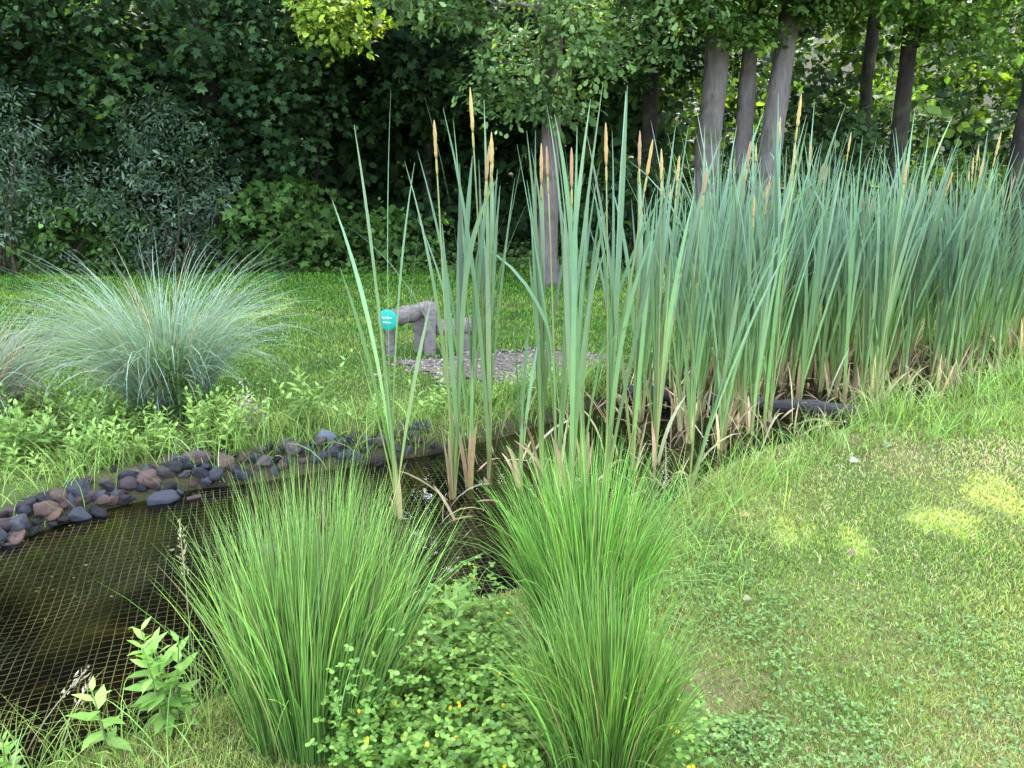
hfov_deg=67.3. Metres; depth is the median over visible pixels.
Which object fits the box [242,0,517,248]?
tree
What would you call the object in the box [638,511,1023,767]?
lawn clover
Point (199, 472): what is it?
bank stone
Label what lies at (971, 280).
cattail
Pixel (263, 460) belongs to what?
bank stone
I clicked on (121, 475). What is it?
bank stone
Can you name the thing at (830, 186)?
cattail
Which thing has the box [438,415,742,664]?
rush clump
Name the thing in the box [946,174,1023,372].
cattail
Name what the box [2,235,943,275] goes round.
ivy cover
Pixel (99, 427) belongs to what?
leafy weed
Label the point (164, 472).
bank stone
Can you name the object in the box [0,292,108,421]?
ornamental grass
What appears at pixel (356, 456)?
bank stone
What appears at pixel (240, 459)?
bank stone
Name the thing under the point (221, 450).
bank stone
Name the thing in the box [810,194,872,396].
cattail
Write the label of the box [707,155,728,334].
cattail
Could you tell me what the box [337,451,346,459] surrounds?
bank stone
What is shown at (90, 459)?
leafy weed
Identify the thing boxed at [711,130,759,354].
cattail
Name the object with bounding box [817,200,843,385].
cattail
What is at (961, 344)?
cattail
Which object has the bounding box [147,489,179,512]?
bank stone
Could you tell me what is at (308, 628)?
rush clump
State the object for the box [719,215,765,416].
cattail
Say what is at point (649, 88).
tree
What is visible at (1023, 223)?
cattail
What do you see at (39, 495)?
bank stone
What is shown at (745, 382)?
cattail
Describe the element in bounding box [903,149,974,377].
cattail
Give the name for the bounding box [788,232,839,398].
cattail
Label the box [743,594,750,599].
fallen leaf
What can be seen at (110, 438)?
leafy weed
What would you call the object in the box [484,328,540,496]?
cattail
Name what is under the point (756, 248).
cattail
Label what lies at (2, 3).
tree
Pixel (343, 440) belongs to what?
bank stone
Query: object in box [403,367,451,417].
leafy weed
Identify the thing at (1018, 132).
tree
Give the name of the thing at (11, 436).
leafy weed
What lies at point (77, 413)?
leafy weed
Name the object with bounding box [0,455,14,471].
leafy weed
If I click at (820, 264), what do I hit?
cattail
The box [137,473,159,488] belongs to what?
bank stone
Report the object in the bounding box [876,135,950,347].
cattail
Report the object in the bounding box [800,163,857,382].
cattail
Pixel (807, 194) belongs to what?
cattail
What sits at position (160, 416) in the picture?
leafy weed
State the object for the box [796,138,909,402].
cattail
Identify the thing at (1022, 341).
cattail
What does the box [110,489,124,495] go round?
bank stone
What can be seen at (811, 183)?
cattail
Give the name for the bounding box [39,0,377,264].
tree
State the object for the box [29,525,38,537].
bank stone
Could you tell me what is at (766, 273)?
cattail
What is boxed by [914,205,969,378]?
cattail
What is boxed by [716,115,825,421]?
cattail
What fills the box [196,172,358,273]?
shrub
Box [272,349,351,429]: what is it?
leafy weed
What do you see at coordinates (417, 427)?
bank stone
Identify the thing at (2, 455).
leafy weed
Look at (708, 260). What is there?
cattail
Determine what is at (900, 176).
cattail
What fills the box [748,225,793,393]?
cattail
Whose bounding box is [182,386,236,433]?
leafy weed
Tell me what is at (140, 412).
leafy weed
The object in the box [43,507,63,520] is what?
bank stone
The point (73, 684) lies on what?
seed stalk
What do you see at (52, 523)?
bank stone
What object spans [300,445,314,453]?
bank stone
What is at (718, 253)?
cattail
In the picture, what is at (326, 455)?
bank stone
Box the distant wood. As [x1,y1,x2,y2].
[0,0,1023,253]
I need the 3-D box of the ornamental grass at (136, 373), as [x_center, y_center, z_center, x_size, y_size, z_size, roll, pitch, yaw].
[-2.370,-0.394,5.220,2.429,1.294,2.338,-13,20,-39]
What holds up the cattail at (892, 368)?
in the reed litter
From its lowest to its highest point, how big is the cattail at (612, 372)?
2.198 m
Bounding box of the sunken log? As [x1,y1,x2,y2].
[627,385,899,419]
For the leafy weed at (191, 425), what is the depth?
4.63 m
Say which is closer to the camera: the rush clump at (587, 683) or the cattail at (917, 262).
the rush clump at (587, 683)
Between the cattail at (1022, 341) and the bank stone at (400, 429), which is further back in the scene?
the cattail at (1022, 341)
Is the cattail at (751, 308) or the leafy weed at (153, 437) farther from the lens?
the cattail at (751, 308)
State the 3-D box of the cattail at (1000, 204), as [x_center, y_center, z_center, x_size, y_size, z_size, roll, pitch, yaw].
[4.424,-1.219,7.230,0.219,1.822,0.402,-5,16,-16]
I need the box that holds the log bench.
[378,300,471,356]
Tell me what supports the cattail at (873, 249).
in the water
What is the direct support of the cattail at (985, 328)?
on the ground at (420, 456)
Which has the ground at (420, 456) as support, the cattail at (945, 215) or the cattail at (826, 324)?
the cattail at (945, 215)
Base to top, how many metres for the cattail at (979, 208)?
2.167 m
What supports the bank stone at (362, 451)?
on the ground at (420, 456)
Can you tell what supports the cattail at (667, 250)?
in the water
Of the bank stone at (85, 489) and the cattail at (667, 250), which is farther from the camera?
the cattail at (667, 250)
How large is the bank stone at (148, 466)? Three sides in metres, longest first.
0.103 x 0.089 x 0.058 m
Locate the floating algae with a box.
[0,469,541,744]
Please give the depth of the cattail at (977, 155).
7.00 m
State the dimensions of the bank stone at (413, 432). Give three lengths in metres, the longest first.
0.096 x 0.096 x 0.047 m
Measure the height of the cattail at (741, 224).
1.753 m
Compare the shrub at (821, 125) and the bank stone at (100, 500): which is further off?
the shrub at (821, 125)
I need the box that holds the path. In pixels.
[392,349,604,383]
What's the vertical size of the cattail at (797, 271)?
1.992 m
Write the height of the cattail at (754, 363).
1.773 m
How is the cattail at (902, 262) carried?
on the ground at (420, 456)
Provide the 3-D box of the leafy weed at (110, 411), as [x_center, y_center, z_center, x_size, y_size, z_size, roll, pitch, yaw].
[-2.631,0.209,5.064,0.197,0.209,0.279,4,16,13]
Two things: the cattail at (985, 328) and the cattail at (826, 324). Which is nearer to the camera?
the cattail at (826, 324)
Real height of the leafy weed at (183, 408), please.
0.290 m
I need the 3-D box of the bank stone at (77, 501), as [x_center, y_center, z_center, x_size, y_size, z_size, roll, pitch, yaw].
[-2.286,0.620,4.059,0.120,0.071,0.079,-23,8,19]
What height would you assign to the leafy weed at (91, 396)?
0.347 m
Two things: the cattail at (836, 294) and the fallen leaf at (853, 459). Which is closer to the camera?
the fallen leaf at (853, 459)
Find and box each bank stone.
[0,510,9,517]
[0,518,11,530]
[0,527,7,541]
[0,542,18,550]
[2,505,16,516]
[7,529,25,537]
[7,529,25,546]
[9,513,27,530]
[15,496,36,509]
[17,504,31,516]
[23,520,29,528]
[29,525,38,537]
[31,518,42,524]
[33,500,58,516]
[34,492,55,501]
[38,495,46,502]
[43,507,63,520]
[48,521,57,526]
[49,487,68,503]
[56,516,68,521]
[59,498,69,509]
[62,478,90,496]
[63,480,75,485]
[67,493,75,508]
[67,506,91,522]
[73,495,92,506]
[83,493,91,504]
[85,476,93,483]
[88,491,97,499]
[89,504,109,522]
[93,490,105,500]
[94,494,110,505]
[98,477,112,484]
[102,482,118,490]
[105,495,118,504]
[110,465,118,471]
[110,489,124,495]
[116,470,137,478]
[118,494,135,505]
[119,476,137,490]
[129,468,140,472]
[136,469,161,483]
[136,483,146,491]
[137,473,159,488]
[139,464,153,470]
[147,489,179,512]
[154,484,160,489]
[156,465,176,479]
[158,453,171,465]
[161,460,183,472]
[163,481,176,489]
[169,454,180,460]
[176,456,191,469]
[176,489,184,495]
[178,470,190,477]
[181,449,212,465]
[186,494,204,504]
[187,463,199,468]
[189,479,198,486]
[192,467,208,477]
[200,462,211,470]
[201,475,211,484]
[208,466,223,480]
[215,447,227,453]
[217,452,234,470]
[227,463,235,472]
[233,465,247,473]
[234,469,248,479]
[237,451,249,462]
[246,453,264,462]
[251,446,266,453]
[253,463,259,470]
[256,455,272,465]
[259,546,276,557]
[265,442,272,451]
[269,465,278,474]
[273,446,283,451]
[273,453,282,461]
[275,439,284,449]
[277,459,288,469]
[281,455,294,464]
[282,438,291,448]
[285,440,301,455]
[296,457,306,463]
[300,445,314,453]
[311,437,326,445]
[311,451,323,462]
[317,430,336,444]
[319,450,328,458]
[327,444,339,455]
[334,440,343,450]
[337,437,346,443]
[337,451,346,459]
[341,448,352,457]
[346,434,360,449]
[349,431,359,438]
[351,449,363,461]
[357,447,365,453]
[358,433,374,444]
[374,433,389,447]
[377,462,383,469]
[394,419,409,430]
[394,425,404,436]
[395,445,401,450]
[404,445,411,453]
[405,434,412,444]
[407,430,419,437]
[408,420,427,431]
[412,420,429,428]
[413,436,424,441]
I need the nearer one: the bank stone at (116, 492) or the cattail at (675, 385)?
the bank stone at (116, 492)
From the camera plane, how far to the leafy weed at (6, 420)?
4.41 m
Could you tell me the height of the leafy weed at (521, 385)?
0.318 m
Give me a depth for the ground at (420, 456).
3.87 m
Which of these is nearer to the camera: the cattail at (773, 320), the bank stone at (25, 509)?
the bank stone at (25, 509)
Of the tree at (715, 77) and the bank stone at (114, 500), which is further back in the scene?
the tree at (715, 77)
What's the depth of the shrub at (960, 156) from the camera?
13.60 m
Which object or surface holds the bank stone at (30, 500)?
on the ground at (420, 456)
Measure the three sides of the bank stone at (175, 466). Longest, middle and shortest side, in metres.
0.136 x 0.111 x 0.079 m
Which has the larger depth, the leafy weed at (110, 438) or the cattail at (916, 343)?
the cattail at (916, 343)
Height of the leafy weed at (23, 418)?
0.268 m
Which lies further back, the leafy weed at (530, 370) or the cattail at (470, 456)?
the leafy weed at (530, 370)
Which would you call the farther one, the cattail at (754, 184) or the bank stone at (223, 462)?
the cattail at (754, 184)
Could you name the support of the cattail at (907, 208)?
in the water
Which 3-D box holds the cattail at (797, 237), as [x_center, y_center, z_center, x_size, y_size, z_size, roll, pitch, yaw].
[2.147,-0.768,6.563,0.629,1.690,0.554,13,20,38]
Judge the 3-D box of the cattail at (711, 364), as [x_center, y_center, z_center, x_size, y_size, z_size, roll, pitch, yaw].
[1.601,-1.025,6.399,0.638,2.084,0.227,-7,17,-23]
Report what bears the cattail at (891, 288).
in the water
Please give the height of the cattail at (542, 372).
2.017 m
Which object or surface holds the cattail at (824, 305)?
on the ground at (420, 456)
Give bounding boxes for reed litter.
[398,329,1007,537]
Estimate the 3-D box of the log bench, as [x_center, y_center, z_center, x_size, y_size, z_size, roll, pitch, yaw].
[-0.811,-0.486,7.013,0.864,0.535,0.339,-7,17,-25]
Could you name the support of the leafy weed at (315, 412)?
on the ground at (420, 456)
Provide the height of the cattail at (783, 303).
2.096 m
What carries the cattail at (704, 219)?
in the water
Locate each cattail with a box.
[332,98,431,528]
[350,99,522,498]
[405,120,547,508]
[443,88,514,494]
[475,84,689,499]
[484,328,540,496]
[517,106,610,514]
[519,130,584,485]
[544,125,694,475]
[557,133,669,493]
[583,85,668,504]
[587,132,669,479]
[599,147,695,437]
[624,212,689,425]
[630,124,721,446]
[630,167,691,427]
[631,127,745,391]
[645,229,683,385]
[656,136,734,428]
[658,213,720,460]
[659,185,697,373]
[663,174,716,415]
[665,164,723,424]
[671,100,764,382]
[671,131,728,380]
[672,127,739,432]
[678,219,797,491]
[683,188,756,441]
[687,176,733,384]
[688,178,750,264]
[689,180,781,436]
[696,216,778,466]
[700,153,783,387]
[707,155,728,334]
[708,127,757,415]
[709,157,773,430]
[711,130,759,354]
[711,162,770,378]
[711,170,764,436]
[715,145,770,248]
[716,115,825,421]
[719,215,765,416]
[720,146,869,436]
[723,187,815,413]
[727,153,790,444]
[728,126,818,425]
[729,217,767,391]
[736,166,855,450]
[737,171,784,392]
[746,93,815,442]
[747,146,833,422]
[748,139,841,363]
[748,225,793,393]
[756,203,816,396]
[758,147,801,396]
[767,105,851,341]
[768,182,836,373]
[768,205,806,268]
[770,152,825,399]
[772,156,813,307]
[778,139,828,398]
[781,219,829,369]
[783,132,836,363]
[786,202,835,391]
[788,155,854,331]
[788,175,824,302]
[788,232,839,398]
[789,151,883,417]
[790,127,839,249]
[795,188,867,392]
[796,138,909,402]
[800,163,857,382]
[801,166,890,399]
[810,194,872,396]
[811,129,888,365]
[812,191,853,360]
[813,174,874,381]
[816,145,854,345]
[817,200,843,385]
[821,188,867,381]
[825,160,911,398]
[830,216,920,383]
[831,217,862,397]
[833,163,906,388]
[838,135,864,403]
[839,221,872,343]
[840,147,891,355]
[843,166,913,384]
[843,178,896,405]
[843,210,873,366]
[847,113,958,406]
[847,195,936,400]
[849,165,916,404]
[850,164,920,399]
[858,151,920,344]
[860,152,913,400]
[861,173,914,397]
[864,182,941,405]
[866,192,929,378]
[871,146,935,323]
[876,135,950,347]
[878,140,907,395]
[884,125,981,386]
[885,141,936,380]
[886,191,912,355]
[887,182,943,352]
[888,197,954,382]
[889,195,944,385]
[890,185,912,369]
[893,148,1011,390]
[895,128,932,296]
[896,180,949,356]
[898,218,954,396]
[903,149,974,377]
[904,152,1018,398]
[908,158,1023,391]
[910,182,930,338]
[912,198,944,356]
[914,188,973,368]
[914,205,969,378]
[921,143,1006,402]
[923,155,995,342]
[924,173,998,382]
[927,180,1023,398]
[928,169,1001,329]
[932,175,1003,369]
[932,183,995,397]
[934,190,982,399]
[939,207,1001,390]
[941,182,1020,351]
[945,132,1000,377]
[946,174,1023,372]
[949,202,1023,382]
[950,177,1022,389]
[952,155,1002,360]
[963,145,1020,369]
[964,142,1005,228]
[964,157,1014,330]
[970,221,1023,384]
[971,146,1023,342]
[974,175,1013,368]
[980,205,1023,346]
[980,206,1023,371]
[981,183,1023,339]
[988,213,1023,363]
[989,186,1022,342]
[1004,176,1023,354]
[1004,218,1017,329]
[1008,282,1023,340]
[1013,168,1023,340]
[1019,182,1023,360]
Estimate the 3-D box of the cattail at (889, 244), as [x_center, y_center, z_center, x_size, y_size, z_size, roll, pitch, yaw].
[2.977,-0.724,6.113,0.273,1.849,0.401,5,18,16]
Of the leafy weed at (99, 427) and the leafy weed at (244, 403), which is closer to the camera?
the leafy weed at (99, 427)
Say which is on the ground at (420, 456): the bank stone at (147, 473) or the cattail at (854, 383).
the bank stone at (147, 473)
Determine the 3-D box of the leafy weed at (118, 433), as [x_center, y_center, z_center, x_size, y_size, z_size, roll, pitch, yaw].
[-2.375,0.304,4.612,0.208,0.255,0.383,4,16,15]
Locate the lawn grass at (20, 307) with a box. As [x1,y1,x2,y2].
[0,257,1023,767]
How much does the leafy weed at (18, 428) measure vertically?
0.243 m
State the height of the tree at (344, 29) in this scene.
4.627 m
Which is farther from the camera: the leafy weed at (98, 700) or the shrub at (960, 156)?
the shrub at (960, 156)
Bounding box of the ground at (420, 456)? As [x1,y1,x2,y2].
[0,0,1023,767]
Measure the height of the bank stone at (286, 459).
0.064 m
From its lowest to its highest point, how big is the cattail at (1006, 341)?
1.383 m
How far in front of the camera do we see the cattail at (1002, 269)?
7.42 m
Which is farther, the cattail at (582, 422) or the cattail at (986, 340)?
the cattail at (986, 340)
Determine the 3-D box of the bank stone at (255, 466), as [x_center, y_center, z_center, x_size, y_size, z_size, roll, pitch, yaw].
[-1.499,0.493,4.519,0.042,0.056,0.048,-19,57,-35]
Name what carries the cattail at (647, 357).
in the water
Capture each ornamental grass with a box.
[0,235,340,433]
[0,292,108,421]
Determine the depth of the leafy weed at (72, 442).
4.40 m
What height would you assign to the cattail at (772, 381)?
2.067 m
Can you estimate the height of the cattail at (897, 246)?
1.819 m
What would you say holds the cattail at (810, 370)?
in the water
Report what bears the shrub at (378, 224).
on the ground at (420, 456)
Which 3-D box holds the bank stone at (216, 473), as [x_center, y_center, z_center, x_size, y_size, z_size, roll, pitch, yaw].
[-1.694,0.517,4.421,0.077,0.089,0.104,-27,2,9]
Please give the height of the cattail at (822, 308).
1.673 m
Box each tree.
[0,0,23,62]
[0,0,172,261]
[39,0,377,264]
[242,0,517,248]
[280,0,405,228]
[371,0,739,287]
[563,0,777,239]
[648,0,843,273]
[706,0,874,214]
[747,0,985,235]
[826,0,1020,230]
[855,9,879,197]
[902,0,1023,274]
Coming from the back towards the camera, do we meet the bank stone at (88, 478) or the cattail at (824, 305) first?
the cattail at (824, 305)
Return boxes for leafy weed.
[0,382,34,431]
[0,393,52,465]
[0,407,6,429]
[0,416,28,443]
[0,418,36,456]
[0,422,30,464]
[0,442,48,477]
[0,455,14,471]
[0,730,25,767]
[2,406,62,451]
[3,374,53,422]
[5,403,40,437]
[18,414,77,459]
[21,372,79,416]
[25,409,72,451]
[26,437,50,462]
[28,395,86,445]
[31,381,107,434]
[38,449,54,467]
[40,387,106,437]
[43,387,109,453]
[43,421,95,461]
[44,396,86,418]
[53,409,81,434]
[55,432,90,468]
[58,399,80,431]
[59,385,117,426]
[60,395,126,446]
[62,416,118,465]
[66,419,122,463]
[67,676,132,767]
[71,449,107,470]
[86,406,131,456]
[95,388,131,424]
[96,394,150,412]
[99,392,137,430]
[100,423,118,456]
[101,399,125,428]
[105,415,125,440]
[112,393,159,427]
[118,419,151,461]
[120,411,144,437]
[122,427,171,456]
[123,405,177,458]
[123,616,199,737]
[131,429,159,448]
[144,405,180,442]
[146,337,200,426]
[165,381,207,421]
[170,430,190,453]
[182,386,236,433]
[182,395,238,449]
[193,384,294,436]
[196,396,250,446]
[196,396,258,452]
[197,429,226,446]
[210,388,279,428]
[226,388,260,422]
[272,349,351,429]
[300,395,341,426]
[316,386,385,432]
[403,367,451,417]
[417,581,479,671]
[479,385,499,406]
[501,357,547,403]
[526,353,566,396]
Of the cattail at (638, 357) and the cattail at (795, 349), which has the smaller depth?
the cattail at (638, 357)
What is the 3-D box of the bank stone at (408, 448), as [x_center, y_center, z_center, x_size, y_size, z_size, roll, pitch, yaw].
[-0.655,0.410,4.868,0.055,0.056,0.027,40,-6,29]
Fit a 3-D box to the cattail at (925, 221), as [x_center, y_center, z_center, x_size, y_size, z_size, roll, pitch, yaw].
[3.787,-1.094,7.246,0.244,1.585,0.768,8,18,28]
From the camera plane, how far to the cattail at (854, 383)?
6.32 m
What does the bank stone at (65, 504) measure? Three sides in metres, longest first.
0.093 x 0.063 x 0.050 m
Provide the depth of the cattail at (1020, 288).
7.05 m
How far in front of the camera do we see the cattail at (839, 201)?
6.87 m
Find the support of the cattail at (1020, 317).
on the ground at (420, 456)
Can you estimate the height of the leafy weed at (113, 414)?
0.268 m
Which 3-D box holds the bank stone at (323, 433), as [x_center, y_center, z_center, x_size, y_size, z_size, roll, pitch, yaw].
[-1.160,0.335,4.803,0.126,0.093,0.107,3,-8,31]
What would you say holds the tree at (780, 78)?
on the ground at (420, 456)
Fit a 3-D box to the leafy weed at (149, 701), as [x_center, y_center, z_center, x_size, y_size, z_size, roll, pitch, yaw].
[-1.060,0.899,2.321,0.204,0.346,0.221,0,16,0]
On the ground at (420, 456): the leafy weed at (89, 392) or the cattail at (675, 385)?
the leafy weed at (89, 392)
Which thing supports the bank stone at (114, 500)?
on the ground at (420, 456)
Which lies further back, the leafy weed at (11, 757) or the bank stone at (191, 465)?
the bank stone at (191, 465)
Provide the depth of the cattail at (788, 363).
6.54 m
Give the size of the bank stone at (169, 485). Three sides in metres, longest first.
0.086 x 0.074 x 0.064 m
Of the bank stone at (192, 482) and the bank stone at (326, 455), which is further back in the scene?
the bank stone at (326, 455)
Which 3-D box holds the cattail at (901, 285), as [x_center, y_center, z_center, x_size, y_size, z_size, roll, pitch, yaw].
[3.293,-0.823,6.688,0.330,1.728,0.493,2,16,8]
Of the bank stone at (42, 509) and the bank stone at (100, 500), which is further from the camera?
the bank stone at (100, 500)
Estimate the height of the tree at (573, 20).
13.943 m
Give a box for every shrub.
[0,65,95,275]
[0,178,167,275]
[64,86,251,277]
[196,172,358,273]
[333,197,464,269]
[558,139,692,270]
[760,68,900,260]
[873,150,1023,263]
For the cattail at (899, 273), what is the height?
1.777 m
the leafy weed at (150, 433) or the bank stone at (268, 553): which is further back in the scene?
the leafy weed at (150, 433)
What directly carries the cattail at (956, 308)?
on the ground at (420, 456)
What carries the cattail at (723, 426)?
on the ground at (420, 456)
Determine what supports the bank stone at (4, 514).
on the ground at (420, 456)
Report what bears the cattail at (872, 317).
in the water
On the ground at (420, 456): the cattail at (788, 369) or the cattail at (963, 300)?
the cattail at (963, 300)
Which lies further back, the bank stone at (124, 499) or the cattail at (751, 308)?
the cattail at (751, 308)
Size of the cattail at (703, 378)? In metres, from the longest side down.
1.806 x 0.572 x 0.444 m
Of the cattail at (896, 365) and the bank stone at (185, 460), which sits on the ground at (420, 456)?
the bank stone at (185, 460)
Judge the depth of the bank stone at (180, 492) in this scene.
4.30 m
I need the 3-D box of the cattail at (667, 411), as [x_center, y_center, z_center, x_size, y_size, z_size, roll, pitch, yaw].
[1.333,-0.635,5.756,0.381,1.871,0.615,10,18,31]
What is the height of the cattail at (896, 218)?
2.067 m
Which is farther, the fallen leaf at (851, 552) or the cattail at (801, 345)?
the cattail at (801, 345)
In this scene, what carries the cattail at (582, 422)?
in the water
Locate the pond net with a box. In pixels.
[0,438,539,767]
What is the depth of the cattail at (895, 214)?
6.97 m
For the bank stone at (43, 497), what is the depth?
3.94 m
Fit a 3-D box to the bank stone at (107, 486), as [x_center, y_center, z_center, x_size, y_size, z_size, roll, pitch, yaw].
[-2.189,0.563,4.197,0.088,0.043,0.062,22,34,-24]
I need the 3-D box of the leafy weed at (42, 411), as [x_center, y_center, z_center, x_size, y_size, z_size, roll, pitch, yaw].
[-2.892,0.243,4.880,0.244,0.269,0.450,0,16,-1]
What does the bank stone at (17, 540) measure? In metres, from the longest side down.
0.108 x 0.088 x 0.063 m
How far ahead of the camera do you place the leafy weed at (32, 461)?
4.23 m
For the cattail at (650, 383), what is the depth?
5.68 m
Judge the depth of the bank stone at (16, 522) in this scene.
3.78 m
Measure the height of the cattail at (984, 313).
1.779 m
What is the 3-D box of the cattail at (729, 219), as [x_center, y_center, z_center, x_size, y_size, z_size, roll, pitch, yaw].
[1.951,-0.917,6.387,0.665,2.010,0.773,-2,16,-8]
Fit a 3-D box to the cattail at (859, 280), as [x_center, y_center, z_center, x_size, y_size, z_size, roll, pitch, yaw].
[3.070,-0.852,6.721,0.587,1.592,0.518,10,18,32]
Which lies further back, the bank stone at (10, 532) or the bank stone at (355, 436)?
the bank stone at (355, 436)
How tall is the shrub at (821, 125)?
3.536 m
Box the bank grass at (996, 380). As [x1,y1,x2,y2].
[0,318,1023,767]
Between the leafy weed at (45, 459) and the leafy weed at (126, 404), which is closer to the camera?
the leafy weed at (45, 459)
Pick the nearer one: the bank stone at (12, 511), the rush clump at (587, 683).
the rush clump at (587, 683)
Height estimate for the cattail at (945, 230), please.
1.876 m
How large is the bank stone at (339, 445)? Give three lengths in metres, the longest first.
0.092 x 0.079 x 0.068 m
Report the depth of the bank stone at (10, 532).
3.75 m
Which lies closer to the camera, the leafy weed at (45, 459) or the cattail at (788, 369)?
the leafy weed at (45, 459)
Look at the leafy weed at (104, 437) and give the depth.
4.46 m
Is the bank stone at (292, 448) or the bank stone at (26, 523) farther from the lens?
the bank stone at (292, 448)
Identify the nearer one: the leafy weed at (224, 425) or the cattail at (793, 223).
the leafy weed at (224, 425)
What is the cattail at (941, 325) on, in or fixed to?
in the water
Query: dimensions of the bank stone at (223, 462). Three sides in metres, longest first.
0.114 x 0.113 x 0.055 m
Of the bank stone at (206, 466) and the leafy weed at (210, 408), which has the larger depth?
the leafy weed at (210, 408)
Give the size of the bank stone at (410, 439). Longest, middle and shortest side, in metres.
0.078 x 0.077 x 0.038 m
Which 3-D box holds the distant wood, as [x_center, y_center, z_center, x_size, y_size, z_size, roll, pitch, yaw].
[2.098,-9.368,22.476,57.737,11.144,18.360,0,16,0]
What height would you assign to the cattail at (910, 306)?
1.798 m
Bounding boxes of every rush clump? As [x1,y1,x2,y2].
[97,443,493,767]
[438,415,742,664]
[455,544,777,767]
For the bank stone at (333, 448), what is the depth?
4.71 m
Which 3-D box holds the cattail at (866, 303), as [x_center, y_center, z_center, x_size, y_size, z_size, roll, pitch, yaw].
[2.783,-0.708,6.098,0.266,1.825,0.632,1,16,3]
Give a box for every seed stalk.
[22,665,90,764]
[64,676,90,749]
[170,518,198,707]
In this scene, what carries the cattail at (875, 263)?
in the water
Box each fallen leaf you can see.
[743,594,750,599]
[848,549,855,554]
[849,456,857,462]
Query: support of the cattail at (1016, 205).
on the ground at (420, 456)
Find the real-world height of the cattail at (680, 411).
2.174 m
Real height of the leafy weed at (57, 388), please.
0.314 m
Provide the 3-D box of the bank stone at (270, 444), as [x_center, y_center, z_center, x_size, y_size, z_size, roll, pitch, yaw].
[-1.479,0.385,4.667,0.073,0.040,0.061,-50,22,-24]
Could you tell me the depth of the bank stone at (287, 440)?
4.68 m
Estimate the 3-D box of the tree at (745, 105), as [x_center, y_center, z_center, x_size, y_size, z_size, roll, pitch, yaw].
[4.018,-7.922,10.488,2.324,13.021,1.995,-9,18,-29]
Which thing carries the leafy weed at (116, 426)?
on the ground at (420, 456)
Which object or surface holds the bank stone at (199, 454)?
on the ground at (420, 456)
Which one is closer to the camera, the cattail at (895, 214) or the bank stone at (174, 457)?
the bank stone at (174, 457)
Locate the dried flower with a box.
[227,378,269,444]
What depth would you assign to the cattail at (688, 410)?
4.95 m
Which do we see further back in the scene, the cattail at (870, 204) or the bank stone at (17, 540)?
the cattail at (870, 204)
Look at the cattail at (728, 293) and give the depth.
5.19 m
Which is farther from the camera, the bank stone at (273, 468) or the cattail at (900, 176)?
the cattail at (900, 176)
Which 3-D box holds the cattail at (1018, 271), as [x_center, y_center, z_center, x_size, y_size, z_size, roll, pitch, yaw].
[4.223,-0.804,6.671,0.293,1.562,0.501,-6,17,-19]
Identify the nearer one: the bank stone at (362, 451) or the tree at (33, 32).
the bank stone at (362, 451)
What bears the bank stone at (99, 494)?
on the ground at (420, 456)
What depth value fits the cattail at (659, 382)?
4.50 m
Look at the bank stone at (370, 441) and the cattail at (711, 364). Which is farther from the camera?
the cattail at (711, 364)
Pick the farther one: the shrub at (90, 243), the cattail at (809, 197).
the shrub at (90, 243)
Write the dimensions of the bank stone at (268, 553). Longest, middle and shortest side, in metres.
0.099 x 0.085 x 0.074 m
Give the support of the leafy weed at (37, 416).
on the ground at (420, 456)
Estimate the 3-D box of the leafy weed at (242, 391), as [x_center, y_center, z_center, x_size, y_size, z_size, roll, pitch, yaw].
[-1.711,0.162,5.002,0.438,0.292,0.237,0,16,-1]
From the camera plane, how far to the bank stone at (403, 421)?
4.98 m
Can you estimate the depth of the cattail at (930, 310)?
7.04 m
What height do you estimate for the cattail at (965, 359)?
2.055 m
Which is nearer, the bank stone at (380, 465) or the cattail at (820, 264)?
the bank stone at (380, 465)
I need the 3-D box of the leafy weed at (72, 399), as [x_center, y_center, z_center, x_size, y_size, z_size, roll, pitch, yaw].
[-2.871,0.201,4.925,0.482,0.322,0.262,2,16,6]
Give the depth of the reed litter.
5.29 m
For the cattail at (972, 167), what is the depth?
6.90 m
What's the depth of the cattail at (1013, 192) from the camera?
7.20 m
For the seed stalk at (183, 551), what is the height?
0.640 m
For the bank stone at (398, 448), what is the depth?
4.84 m
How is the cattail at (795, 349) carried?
in the water
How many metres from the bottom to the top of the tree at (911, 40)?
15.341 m
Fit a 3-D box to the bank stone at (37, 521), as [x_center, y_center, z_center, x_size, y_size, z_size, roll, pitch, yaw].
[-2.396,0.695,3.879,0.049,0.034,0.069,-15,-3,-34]
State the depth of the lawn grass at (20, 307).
3.68 m
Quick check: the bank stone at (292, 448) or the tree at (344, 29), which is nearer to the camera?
the bank stone at (292, 448)
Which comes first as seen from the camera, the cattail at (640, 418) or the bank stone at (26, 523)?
the bank stone at (26, 523)
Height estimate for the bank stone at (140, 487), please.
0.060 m
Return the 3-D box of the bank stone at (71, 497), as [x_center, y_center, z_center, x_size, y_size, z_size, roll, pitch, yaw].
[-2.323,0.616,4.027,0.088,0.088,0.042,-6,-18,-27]
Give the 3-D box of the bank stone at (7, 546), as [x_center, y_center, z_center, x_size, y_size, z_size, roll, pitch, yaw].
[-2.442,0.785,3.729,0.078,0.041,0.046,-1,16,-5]
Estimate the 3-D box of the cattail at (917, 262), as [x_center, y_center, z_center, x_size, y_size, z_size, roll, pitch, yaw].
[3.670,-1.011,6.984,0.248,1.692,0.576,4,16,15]
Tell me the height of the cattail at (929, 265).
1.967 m
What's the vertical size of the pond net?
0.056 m
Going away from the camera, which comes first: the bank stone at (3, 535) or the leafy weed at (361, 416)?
the bank stone at (3, 535)
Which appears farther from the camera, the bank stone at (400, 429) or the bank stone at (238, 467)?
the bank stone at (400, 429)
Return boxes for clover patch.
[305,556,732,767]
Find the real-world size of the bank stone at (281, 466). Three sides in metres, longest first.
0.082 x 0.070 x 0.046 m
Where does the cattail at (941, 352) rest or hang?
in the water

